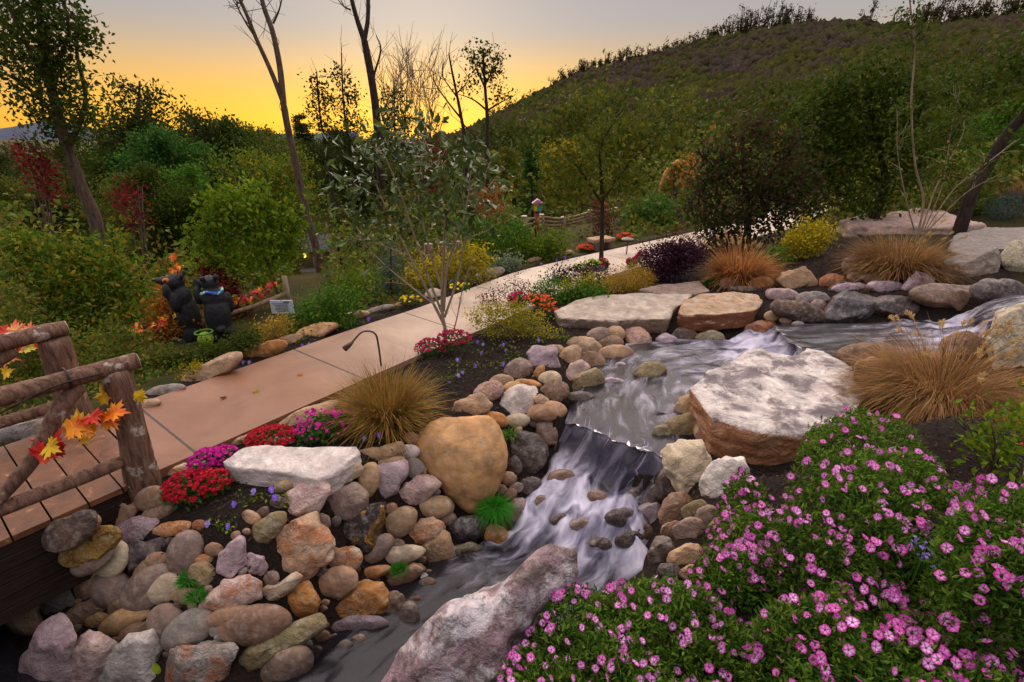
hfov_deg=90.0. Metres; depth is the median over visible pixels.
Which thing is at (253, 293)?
leaf garland
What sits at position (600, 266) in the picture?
rock
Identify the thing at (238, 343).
shrub
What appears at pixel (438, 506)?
rock
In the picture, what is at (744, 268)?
ornamental grass
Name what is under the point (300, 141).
woodland tree
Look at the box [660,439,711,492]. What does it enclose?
rock
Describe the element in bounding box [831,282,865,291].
rock
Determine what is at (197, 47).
sky
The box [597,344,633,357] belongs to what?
rock
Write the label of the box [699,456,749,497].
rock
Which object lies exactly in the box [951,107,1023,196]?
woodland tree
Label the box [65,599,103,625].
rock
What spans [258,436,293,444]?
rock
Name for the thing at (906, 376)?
ornamental grass
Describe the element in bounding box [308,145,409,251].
woodland tree
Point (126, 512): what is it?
rock
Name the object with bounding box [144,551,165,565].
river stone
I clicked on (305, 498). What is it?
rock
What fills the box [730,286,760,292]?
rock
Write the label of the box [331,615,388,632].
rock
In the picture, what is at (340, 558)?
rock
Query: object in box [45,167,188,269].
woodland tree
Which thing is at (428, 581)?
rock
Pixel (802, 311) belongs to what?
rock
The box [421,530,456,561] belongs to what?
rock
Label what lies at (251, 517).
rock
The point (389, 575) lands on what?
rock
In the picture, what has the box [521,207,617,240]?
rail fence
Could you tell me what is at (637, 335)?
rock
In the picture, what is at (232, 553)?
rock
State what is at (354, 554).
rock
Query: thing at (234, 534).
rock
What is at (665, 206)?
green bush
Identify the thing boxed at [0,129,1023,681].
ground
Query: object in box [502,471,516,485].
rock
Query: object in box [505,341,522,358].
seedling
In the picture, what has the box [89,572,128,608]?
river stone
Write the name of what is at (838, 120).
woodland tree
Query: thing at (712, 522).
rock
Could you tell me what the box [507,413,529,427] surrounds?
river stone
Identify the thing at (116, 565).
river stone
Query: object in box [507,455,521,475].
rock
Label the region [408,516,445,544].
rock
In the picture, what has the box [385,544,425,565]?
rock
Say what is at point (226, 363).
rock
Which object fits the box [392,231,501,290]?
yellow bush
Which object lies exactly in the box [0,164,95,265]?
woodland tree
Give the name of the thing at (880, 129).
woodland tree
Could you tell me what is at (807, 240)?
daisy bush
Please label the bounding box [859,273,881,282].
rock
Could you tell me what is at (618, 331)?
river stone
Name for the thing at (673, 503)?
rock
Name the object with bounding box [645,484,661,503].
rock
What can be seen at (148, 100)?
woodland tree
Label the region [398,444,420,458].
river stone
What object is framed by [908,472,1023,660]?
petunia
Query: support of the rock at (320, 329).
on the ground at (304, 283)
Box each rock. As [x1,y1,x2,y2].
[0,418,43,443]
[5,605,42,636]
[18,612,76,681]
[40,589,75,614]
[41,509,97,552]
[58,525,122,567]
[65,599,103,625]
[69,629,117,681]
[70,548,113,576]
[73,598,81,603]
[73,624,81,631]
[85,612,108,627]
[92,515,101,534]
[98,629,162,681]
[107,599,120,614]
[115,501,138,525]
[116,515,159,543]
[117,621,145,642]
[127,537,164,571]
[132,560,146,575]
[141,398,160,406]
[141,502,177,518]
[145,383,185,395]
[146,603,182,639]
[152,520,190,536]
[163,651,168,657]
[164,537,172,545]
[164,640,239,681]
[168,461,211,478]
[181,351,242,380]
[188,561,215,587]
[188,603,197,608]
[192,519,204,531]
[195,554,212,562]
[197,574,262,610]
[202,585,212,594]
[204,542,223,556]
[209,627,217,636]
[214,634,221,641]
[215,535,246,578]
[231,434,250,445]
[231,531,240,538]
[238,567,247,574]
[238,612,327,671]
[242,509,260,524]
[242,528,250,534]
[243,339,287,356]
[246,552,267,575]
[252,511,286,543]
[256,506,268,518]
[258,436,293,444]
[262,571,302,600]
[263,570,279,584]
[269,496,286,508]
[273,479,292,491]
[276,511,335,582]
[278,333,302,343]
[279,400,340,425]
[285,481,331,516]
[287,580,320,617]
[296,322,338,336]
[303,640,312,647]
[310,645,321,652]
[314,630,331,642]
[316,567,326,576]
[319,513,330,527]
[319,565,357,600]
[319,605,327,612]
[321,599,329,605]
[326,482,368,520]
[329,547,346,566]
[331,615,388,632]
[332,516,340,527]
[336,579,388,617]
[337,639,352,648]
[340,546,362,569]
[341,310,369,318]
[343,462,363,485]
[343,502,386,554]
[352,634,365,640]
[358,462,379,497]
[359,441,405,460]
[364,565,390,579]
[367,304,394,312]
[378,459,408,498]
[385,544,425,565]
[385,571,394,578]
[385,590,405,612]
[386,502,397,513]
[387,562,425,585]
[393,538,404,545]
[394,298,419,305]
[399,474,441,504]
[404,432,418,444]
[406,457,424,477]
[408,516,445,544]
[411,595,422,600]
[416,415,507,513]
[416,555,426,563]
[419,495,454,518]
[419,577,435,584]
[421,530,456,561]
[424,288,440,296]
[432,489,440,494]
[452,392,492,415]
[455,542,483,555]
[473,380,503,400]
[475,267,504,277]
[483,411,508,427]
[484,523,507,543]
[489,374,513,385]
[494,516,510,529]
[497,484,507,494]
[499,384,537,413]
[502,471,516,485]
[503,488,516,500]
[503,497,526,526]
[504,357,532,377]
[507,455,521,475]
[509,482,523,492]
[510,430,548,473]
[514,426,522,431]
[515,379,541,387]
[520,476,541,495]
[526,256,541,261]
[526,345,560,367]
[526,400,566,421]
[529,420,536,427]
[532,365,544,376]
[533,394,548,403]
[534,495,545,505]
[535,421,557,446]
[540,379,569,401]
[547,345,563,353]
[547,469,574,479]
[549,513,565,524]
[559,345,581,363]
[560,250,572,255]
[566,359,590,381]
[566,391,595,401]
[567,336,601,352]
[569,517,588,530]
[572,367,604,391]
[576,265,605,271]
[581,351,605,366]
[586,537,611,549]
[587,490,606,501]
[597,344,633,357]
[604,507,633,526]
[605,377,623,382]
[614,530,642,548]
[624,327,651,343]
[628,486,641,496]
[633,361,666,377]
[638,523,652,539]
[639,502,660,524]
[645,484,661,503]
[647,535,674,565]
[652,424,672,435]
[655,333,677,342]
[655,468,674,499]
[656,563,680,578]
[658,491,691,525]
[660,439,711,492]
[660,520,678,539]
[664,412,694,434]
[666,543,701,564]
[672,327,697,338]
[672,517,704,540]
[674,393,690,413]
[679,564,705,579]
[681,499,706,517]
[693,424,700,438]
[695,330,724,339]
[696,504,719,526]
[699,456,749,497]
[708,517,732,541]
[719,277,738,288]
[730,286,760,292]
[743,320,776,332]
[748,276,773,286]
[765,288,797,300]
[770,299,824,322]
[775,266,817,288]
[795,291,830,302]
[811,299,825,308]
[818,273,846,286]
[818,290,876,323]
[828,281,848,290]
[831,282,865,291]
[836,341,897,359]
[841,255,867,273]
[846,272,860,281]
[854,356,898,375]
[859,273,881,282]
[866,280,902,292]
[873,295,919,317]
[901,271,935,290]
[908,283,971,310]
[938,331,986,356]
[941,247,1000,278]
[969,278,1023,300]
[985,302,1023,369]
[1000,236,1023,271]
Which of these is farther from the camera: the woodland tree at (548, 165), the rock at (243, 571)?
the woodland tree at (548, 165)
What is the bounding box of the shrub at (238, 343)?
[144,317,269,368]
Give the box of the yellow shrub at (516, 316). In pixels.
[462,292,569,342]
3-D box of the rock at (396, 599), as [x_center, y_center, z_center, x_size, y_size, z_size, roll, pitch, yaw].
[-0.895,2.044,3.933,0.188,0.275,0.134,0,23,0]
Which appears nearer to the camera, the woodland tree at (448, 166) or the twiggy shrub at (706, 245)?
the twiggy shrub at (706, 245)
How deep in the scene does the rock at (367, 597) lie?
3.88 m
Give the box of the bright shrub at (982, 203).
[950,186,1011,216]
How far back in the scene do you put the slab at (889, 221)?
11.73 m
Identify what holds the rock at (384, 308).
on the ground at (304, 283)
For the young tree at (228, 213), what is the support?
on the ground at (304, 283)
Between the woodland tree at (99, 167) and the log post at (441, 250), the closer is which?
the log post at (441, 250)
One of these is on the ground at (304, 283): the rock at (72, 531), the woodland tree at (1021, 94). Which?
the woodland tree at (1021, 94)
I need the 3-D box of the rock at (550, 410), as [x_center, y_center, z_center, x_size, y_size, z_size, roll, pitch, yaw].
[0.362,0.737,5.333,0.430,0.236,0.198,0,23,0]
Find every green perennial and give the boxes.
[546,274,611,306]
[749,236,802,270]
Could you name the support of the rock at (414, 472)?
on the ground at (304, 283)
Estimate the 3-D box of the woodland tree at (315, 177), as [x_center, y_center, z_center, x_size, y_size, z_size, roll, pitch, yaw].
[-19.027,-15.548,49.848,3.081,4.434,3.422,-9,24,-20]
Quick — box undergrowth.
[0,95,1023,422]
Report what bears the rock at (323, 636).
on the ground at (304, 283)
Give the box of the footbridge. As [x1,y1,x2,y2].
[0,321,161,625]
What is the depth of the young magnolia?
5.74 m
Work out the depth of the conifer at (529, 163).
19.01 m
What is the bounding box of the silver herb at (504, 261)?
[485,248,525,273]
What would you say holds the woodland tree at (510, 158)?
on the ground at (304, 283)
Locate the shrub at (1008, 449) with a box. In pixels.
[950,378,1023,490]
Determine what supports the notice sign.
on the ground at (304, 283)
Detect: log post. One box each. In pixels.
[424,243,433,277]
[438,241,447,263]
[454,241,461,265]
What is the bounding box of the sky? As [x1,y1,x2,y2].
[0,0,1022,138]
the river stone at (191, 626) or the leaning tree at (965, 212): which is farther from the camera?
the leaning tree at (965, 212)
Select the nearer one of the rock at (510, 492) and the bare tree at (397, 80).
the rock at (510, 492)
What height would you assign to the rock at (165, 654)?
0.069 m
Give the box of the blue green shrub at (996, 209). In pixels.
[976,183,1023,221]
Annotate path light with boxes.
[342,330,381,365]
[620,237,634,253]
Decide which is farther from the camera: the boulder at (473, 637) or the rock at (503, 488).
the rock at (503, 488)
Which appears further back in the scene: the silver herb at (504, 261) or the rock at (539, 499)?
the silver herb at (504, 261)
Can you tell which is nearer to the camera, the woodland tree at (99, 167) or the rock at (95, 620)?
the rock at (95, 620)
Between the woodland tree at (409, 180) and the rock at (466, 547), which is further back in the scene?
the woodland tree at (409, 180)
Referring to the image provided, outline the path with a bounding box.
[98,198,874,477]
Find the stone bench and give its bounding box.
[586,235,615,250]
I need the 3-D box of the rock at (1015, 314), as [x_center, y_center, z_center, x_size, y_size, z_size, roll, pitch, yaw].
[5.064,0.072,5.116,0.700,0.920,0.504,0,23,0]
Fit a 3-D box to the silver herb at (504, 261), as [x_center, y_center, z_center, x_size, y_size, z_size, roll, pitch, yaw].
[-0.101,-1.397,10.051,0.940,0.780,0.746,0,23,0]
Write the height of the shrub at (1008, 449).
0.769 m
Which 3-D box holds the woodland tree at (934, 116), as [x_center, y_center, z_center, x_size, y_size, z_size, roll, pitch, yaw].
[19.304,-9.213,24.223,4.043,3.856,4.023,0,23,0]
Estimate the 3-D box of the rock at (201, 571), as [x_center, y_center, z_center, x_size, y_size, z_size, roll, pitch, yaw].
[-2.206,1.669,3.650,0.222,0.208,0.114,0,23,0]
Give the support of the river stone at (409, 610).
in the stream
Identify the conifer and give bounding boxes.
[291,112,324,196]
[516,148,550,221]
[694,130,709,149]
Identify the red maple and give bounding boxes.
[188,251,260,321]
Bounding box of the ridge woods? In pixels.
[489,0,1023,114]
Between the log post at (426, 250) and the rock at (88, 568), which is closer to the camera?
the rock at (88, 568)
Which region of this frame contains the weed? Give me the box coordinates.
[502,427,518,441]
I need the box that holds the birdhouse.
[532,198,542,233]
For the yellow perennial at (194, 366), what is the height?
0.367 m
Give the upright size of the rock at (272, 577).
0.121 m
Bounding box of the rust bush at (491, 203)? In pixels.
[468,169,513,246]
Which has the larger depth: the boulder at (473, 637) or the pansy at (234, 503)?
the pansy at (234, 503)
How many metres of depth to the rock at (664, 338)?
6.98 m
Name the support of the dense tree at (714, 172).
on the ground at (304, 283)
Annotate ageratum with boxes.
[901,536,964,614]
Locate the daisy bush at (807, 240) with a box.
[768,213,844,262]
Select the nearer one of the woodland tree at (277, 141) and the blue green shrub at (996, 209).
the blue green shrub at (996, 209)
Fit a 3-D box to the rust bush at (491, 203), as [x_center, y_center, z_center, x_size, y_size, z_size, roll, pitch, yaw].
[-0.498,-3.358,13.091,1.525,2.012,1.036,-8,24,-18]
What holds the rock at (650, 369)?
in the stream
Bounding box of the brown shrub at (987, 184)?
[909,150,1021,215]
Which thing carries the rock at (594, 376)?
on the ground at (304, 283)
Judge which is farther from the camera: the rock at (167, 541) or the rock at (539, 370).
the rock at (539, 370)
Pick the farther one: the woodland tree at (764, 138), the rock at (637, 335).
the woodland tree at (764, 138)
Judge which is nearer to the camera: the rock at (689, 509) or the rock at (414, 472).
the rock at (689, 509)
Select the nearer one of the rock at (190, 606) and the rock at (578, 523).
the rock at (190, 606)
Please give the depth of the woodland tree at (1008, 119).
14.53 m
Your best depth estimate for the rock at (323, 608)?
3.81 m
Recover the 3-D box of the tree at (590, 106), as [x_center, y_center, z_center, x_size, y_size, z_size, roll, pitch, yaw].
[1.902,-3.289,9.833,3.517,4.041,1.642,-4,23,-9]
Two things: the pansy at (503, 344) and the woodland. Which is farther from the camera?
the woodland
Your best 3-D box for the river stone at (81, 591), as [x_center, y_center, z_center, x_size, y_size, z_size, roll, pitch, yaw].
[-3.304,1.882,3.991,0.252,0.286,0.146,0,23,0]
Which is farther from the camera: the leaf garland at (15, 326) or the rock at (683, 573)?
the leaf garland at (15, 326)
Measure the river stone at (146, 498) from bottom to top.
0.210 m
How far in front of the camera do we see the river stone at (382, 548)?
4.12 m
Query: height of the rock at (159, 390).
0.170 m
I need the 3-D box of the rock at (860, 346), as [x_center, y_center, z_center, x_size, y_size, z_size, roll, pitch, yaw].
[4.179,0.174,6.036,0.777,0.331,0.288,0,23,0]
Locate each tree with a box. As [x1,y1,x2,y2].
[0,0,127,280]
[0,147,30,222]
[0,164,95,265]
[13,192,88,262]
[18,139,104,232]
[39,72,217,188]
[41,130,177,247]
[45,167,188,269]
[51,117,221,242]
[75,157,224,282]
[86,118,246,249]
[98,115,225,239]
[134,158,251,267]
[166,113,238,193]
[167,104,233,193]
[170,169,330,299]
[171,136,342,274]
[180,108,307,244]
[220,121,318,221]
[226,0,322,272]
[253,126,309,204]
[287,137,318,182]
[296,128,363,208]
[297,58,356,263]
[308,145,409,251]
[310,160,329,201]
[321,27,378,254]
[331,0,392,247]
[349,145,419,237]
[358,67,421,246]
[364,29,425,241]
[364,153,471,243]
[380,41,433,161]
[384,24,445,137]
[408,36,449,161]
[409,114,462,239]
[417,32,482,214]
[434,154,471,202]
[448,32,518,213]
[455,159,485,200]
[472,143,526,208]
[514,126,567,182]
[514,147,544,183]
[515,134,597,209]
[519,48,713,259]
[561,133,598,193]
[580,122,617,166]
[601,113,665,177]
[621,124,669,181]
[651,126,694,169]
[667,93,840,254]
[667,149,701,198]
[708,122,748,160]
[757,124,771,158]
[761,29,958,225]
[764,103,812,161]
[772,123,786,162]
[781,112,851,189]
[808,93,855,152]
[853,99,928,160]
[880,104,970,162]
[890,113,983,187]
[930,85,980,124]
[940,4,1023,235]
[942,115,1001,158]
[944,96,1023,195]
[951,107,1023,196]
[968,82,1023,119]
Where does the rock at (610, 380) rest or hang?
in the stream
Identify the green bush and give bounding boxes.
[0,271,200,385]
[278,273,372,331]
[323,259,386,310]
[449,206,542,259]
[486,218,577,262]
[608,186,686,226]
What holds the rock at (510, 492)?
on the ground at (304, 283)
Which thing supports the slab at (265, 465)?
on the ground at (304, 283)
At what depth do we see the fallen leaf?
3.40 m
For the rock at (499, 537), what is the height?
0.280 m
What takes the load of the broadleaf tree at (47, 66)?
on the ground at (304, 283)
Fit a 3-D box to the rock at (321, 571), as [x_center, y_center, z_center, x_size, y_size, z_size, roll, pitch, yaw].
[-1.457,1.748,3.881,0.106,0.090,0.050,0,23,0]
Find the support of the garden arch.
on the ground at (304, 283)
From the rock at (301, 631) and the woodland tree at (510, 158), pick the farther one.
the woodland tree at (510, 158)
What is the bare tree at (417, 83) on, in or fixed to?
on the ground at (304, 283)
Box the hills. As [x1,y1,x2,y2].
[0,121,358,139]
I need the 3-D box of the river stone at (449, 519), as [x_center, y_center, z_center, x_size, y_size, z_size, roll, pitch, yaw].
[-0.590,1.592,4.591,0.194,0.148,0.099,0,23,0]
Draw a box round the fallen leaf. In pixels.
[152,663,160,673]
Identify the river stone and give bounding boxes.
[74,572,96,599]
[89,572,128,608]
[96,540,128,577]
[98,608,149,636]
[119,563,169,610]
[134,485,166,511]
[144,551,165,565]
[147,572,181,604]
[160,607,212,652]
[165,530,203,574]
[170,587,201,604]
[206,604,247,626]
[217,603,291,646]
[260,645,313,681]
[363,533,393,562]
[378,456,404,463]
[386,506,417,537]
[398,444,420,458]
[399,600,419,621]
[438,512,456,525]
[448,515,488,543]
[504,381,520,390]
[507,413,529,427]
[538,371,561,383]
[586,327,609,340]
[598,335,623,346]
[608,326,625,338]
[764,311,778,321]
[779,317,792,323]
[791,321,803,324]
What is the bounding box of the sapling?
[864,0,1021,240]
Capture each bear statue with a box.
[151,270,204,343]
[193,274,235,342]
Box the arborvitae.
[585,198,619,236]
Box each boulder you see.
[381,544,578,681]
[689,348,865,465]
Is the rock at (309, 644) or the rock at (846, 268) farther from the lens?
the rock at (846, 268)
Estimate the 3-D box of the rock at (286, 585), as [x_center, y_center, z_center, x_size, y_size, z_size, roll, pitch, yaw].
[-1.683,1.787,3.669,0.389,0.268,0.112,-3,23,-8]
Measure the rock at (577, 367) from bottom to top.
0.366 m
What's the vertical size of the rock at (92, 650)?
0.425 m
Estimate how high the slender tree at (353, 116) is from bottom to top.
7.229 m
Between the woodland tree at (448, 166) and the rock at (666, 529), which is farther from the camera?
the woodland tree at (448, 166)
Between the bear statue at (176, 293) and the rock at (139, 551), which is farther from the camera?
the bear statue at (176, 293)
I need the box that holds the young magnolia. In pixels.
[300,84,532,352]
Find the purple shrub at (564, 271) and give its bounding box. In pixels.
[540,257,613,285]
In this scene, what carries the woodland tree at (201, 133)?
on the ground at (304, 283)
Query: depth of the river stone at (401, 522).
4.29 m
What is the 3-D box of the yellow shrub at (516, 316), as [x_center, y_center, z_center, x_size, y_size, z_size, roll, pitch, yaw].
[0.051,-0.273,6.749,1.434,0.704,0.735,0,23,0]
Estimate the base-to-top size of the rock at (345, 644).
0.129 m
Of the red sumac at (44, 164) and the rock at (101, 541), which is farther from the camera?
the red sumac at (44, 164)
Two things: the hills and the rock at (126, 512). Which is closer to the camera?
the rock at (126, 512)
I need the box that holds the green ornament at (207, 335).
[194,329,213,344]
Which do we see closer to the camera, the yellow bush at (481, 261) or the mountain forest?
the yellow bush at (481, 261)
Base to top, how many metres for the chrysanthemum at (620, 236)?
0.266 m
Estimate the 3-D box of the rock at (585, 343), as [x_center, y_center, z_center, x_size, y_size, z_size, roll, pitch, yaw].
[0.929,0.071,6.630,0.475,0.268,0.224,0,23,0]
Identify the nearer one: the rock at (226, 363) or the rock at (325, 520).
the rock at (325, 520)
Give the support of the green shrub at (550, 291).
on the ground at (304, 283)
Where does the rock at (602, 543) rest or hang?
in the stream
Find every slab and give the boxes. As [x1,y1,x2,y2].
[223,445,361,496]
[554,293,691,333]
[638,281,709,297]
[677,292,762,331]
[836,207,986,237]
[947,227,1023,255]
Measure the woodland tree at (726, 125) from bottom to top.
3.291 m
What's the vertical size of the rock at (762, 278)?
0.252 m
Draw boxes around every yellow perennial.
[165,355,205,381]
[247,307,298,343]
[556,266,604,297]
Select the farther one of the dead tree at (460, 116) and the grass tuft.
the dead tree at (460, 116)
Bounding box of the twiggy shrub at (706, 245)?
[665,224,731,251]
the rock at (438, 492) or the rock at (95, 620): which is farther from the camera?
the rock at (438, 492)
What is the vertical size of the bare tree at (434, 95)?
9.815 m
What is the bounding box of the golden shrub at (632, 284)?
[599,259,656,293]
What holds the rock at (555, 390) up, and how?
on the ground at (304, 283)
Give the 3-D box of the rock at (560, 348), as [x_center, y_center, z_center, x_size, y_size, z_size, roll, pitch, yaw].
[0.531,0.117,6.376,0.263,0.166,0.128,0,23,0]
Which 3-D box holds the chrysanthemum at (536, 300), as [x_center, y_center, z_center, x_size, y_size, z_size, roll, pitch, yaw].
[0.432,-0.509,7.510,0.520,0.394,0.344,0,23,0]
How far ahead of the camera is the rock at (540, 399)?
5.30 m
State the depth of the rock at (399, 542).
4.28 m
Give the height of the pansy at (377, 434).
0.140 m
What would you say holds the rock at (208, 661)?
on the ground at (304, 283)
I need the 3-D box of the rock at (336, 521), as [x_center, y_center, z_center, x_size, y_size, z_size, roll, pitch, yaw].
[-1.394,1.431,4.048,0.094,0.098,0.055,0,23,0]
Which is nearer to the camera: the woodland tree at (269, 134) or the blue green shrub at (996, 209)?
the blue green shrub at (996, 209)
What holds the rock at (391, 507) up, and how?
on the ground at (304, 283)
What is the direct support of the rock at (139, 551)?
on the ground at (304, 283)
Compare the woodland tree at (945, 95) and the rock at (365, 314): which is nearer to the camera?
the rock at (365, 314)
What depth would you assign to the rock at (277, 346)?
6.35 m
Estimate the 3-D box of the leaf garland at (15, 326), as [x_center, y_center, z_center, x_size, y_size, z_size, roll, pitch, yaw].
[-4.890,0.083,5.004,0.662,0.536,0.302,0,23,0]
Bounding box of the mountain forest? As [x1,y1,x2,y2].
[402,11,1023,144]
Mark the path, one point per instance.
(185, 424)
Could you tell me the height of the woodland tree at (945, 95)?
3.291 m
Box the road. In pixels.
[300,267,315,271]
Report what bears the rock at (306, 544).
on the ground at (304, 283)
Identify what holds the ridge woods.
on the mountain
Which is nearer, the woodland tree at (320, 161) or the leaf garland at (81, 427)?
the leaf garland at (81, 427)
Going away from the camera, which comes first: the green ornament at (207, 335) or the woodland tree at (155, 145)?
the green ornament at (207, 335)
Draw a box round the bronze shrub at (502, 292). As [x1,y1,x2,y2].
[475,271,540,303]
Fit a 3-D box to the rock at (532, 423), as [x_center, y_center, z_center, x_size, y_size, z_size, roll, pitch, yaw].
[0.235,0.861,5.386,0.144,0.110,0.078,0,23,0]
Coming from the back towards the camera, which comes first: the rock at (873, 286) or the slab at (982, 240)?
the slab at (982, 240)
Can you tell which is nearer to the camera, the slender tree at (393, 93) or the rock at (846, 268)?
the rock at (846, 268)
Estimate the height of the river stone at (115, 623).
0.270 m
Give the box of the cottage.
[293,234,351,266]
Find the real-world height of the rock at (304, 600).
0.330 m
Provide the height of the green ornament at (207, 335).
0.212 m
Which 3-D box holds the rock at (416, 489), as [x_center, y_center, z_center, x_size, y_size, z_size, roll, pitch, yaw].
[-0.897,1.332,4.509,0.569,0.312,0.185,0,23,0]
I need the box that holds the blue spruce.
[364,234,411,301]
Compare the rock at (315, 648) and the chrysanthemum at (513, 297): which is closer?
the rock at (315, 648)
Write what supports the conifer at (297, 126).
on the ground at (304, 283)
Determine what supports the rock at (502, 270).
on the ground at (304, 283)
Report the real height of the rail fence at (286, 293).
0.940 m
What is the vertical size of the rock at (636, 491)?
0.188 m
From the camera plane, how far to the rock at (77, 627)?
3.88 m
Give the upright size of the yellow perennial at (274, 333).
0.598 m
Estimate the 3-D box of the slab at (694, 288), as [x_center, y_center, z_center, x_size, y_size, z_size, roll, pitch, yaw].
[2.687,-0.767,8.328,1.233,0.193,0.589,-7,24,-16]
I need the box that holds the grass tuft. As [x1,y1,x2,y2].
[468,491,521,541]
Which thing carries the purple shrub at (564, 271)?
on the ground at (304, 283)
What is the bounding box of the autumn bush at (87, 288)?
[0,212,160,355]
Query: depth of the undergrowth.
13.73 m
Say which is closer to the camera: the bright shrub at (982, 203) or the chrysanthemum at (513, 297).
the chrysanthemum at (513, 297)
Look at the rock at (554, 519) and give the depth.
4.50 m
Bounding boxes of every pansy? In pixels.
[204,516,235,533]
[231,488,261,507]
[260,486,290,507]
[291,338,314,345]
[352,432,384,443]
[428,372,460,382]
[442,355,461,365]
[447,364,474,374]
[463,360,490,367]
[467,340,498,347]
[485,360,504,367]
[492,341,519,352]
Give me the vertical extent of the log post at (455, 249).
0.714 m
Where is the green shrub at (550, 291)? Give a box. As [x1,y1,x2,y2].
[526,270,575,300]
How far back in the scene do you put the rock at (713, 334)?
6.99 m
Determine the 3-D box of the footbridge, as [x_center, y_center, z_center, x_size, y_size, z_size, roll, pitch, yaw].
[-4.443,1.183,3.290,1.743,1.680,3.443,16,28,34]
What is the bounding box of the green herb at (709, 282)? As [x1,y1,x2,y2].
[696,272,722,288]
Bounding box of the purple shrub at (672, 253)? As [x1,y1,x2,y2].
[622,229,716,283]
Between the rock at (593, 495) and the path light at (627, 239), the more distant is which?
the path light at (627, 239)
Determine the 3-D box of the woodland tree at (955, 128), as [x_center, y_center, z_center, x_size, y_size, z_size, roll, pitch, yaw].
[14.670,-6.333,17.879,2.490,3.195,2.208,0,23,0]
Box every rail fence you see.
[231,276,290,315]
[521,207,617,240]
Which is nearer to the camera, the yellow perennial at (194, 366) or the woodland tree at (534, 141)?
the yellow perennial at (194, 366)
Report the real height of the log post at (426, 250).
0.844 m
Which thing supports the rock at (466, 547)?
on the ground at (304, 283)
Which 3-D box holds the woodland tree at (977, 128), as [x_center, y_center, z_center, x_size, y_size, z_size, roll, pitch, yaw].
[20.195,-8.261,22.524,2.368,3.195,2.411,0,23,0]
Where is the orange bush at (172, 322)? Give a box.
[121,261,206,346]
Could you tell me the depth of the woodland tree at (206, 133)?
24.67 m
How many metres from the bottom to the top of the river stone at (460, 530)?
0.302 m
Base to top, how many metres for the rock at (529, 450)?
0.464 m
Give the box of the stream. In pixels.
[0,295,1023,681]
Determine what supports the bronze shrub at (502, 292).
on the ground at (304, 283)
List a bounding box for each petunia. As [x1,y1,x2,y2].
[496,566,771,681]
[686,466,796,615]
[734,567,1023,681]
[760,403,963,625]
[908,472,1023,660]
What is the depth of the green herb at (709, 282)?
8.54 m
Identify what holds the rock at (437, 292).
on the ground at (304, 283)
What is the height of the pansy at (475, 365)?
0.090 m
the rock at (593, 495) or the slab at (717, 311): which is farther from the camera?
the slab at (717, 311)
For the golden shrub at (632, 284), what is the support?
on the ground at (304, 283)
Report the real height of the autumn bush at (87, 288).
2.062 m
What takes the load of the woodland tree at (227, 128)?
on the ground at (304, 283)
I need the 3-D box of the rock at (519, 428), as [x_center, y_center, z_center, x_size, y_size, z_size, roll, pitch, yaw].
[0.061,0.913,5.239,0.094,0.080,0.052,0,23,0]
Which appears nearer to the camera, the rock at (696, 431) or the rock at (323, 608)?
the rock at (323, 608)
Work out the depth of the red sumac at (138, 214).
11.99 m
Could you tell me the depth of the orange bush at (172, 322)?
7.32 m
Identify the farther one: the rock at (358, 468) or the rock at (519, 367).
the rock at (519, 367)
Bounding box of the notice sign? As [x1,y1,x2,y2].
[269,300,294,321]
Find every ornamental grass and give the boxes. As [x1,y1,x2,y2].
[305,351,458,480]
[679,227,800,292]
[810,309,1023,441]
[819,219,992,297]
[988,165,1023,207]
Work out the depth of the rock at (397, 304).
8.17 m
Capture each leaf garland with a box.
[0,319,37,378]
[0,373,146,464]
[128,312,175,332]
[233,279,281,304]
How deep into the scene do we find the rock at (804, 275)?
8.18 m
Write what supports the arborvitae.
on the ground at (304, 283)
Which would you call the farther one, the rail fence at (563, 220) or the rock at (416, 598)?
the rail fence at (563, 220)
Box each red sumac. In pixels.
[0,131,78,265]
[102,171,162,298]
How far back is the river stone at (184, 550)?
3.68 m
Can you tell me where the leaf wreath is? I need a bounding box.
[168,253,183,274]
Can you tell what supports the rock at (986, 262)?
on the ground at (304, 283)
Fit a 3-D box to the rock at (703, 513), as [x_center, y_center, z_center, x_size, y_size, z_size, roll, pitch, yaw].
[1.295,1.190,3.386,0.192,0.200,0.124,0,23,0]
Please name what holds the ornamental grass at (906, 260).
on the ground at (304, 283)
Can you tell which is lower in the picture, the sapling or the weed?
the weed
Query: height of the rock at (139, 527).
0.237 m
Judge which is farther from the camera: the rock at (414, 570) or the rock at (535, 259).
the rock at (535, 259)
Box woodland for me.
[0,37,1023,235]
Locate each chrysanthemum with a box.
[159,467,233,511]
[185,444,238,484]
[243,423,296,446]
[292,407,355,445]
[389,282,470,310]
[414,328,472,357]
[507,291,528,306]
[524,292,558,319]
[571,258,601,270]
[576,244,593,252]
[599,258,609,269]
[616,232,633,239]
[626,250,647,267]

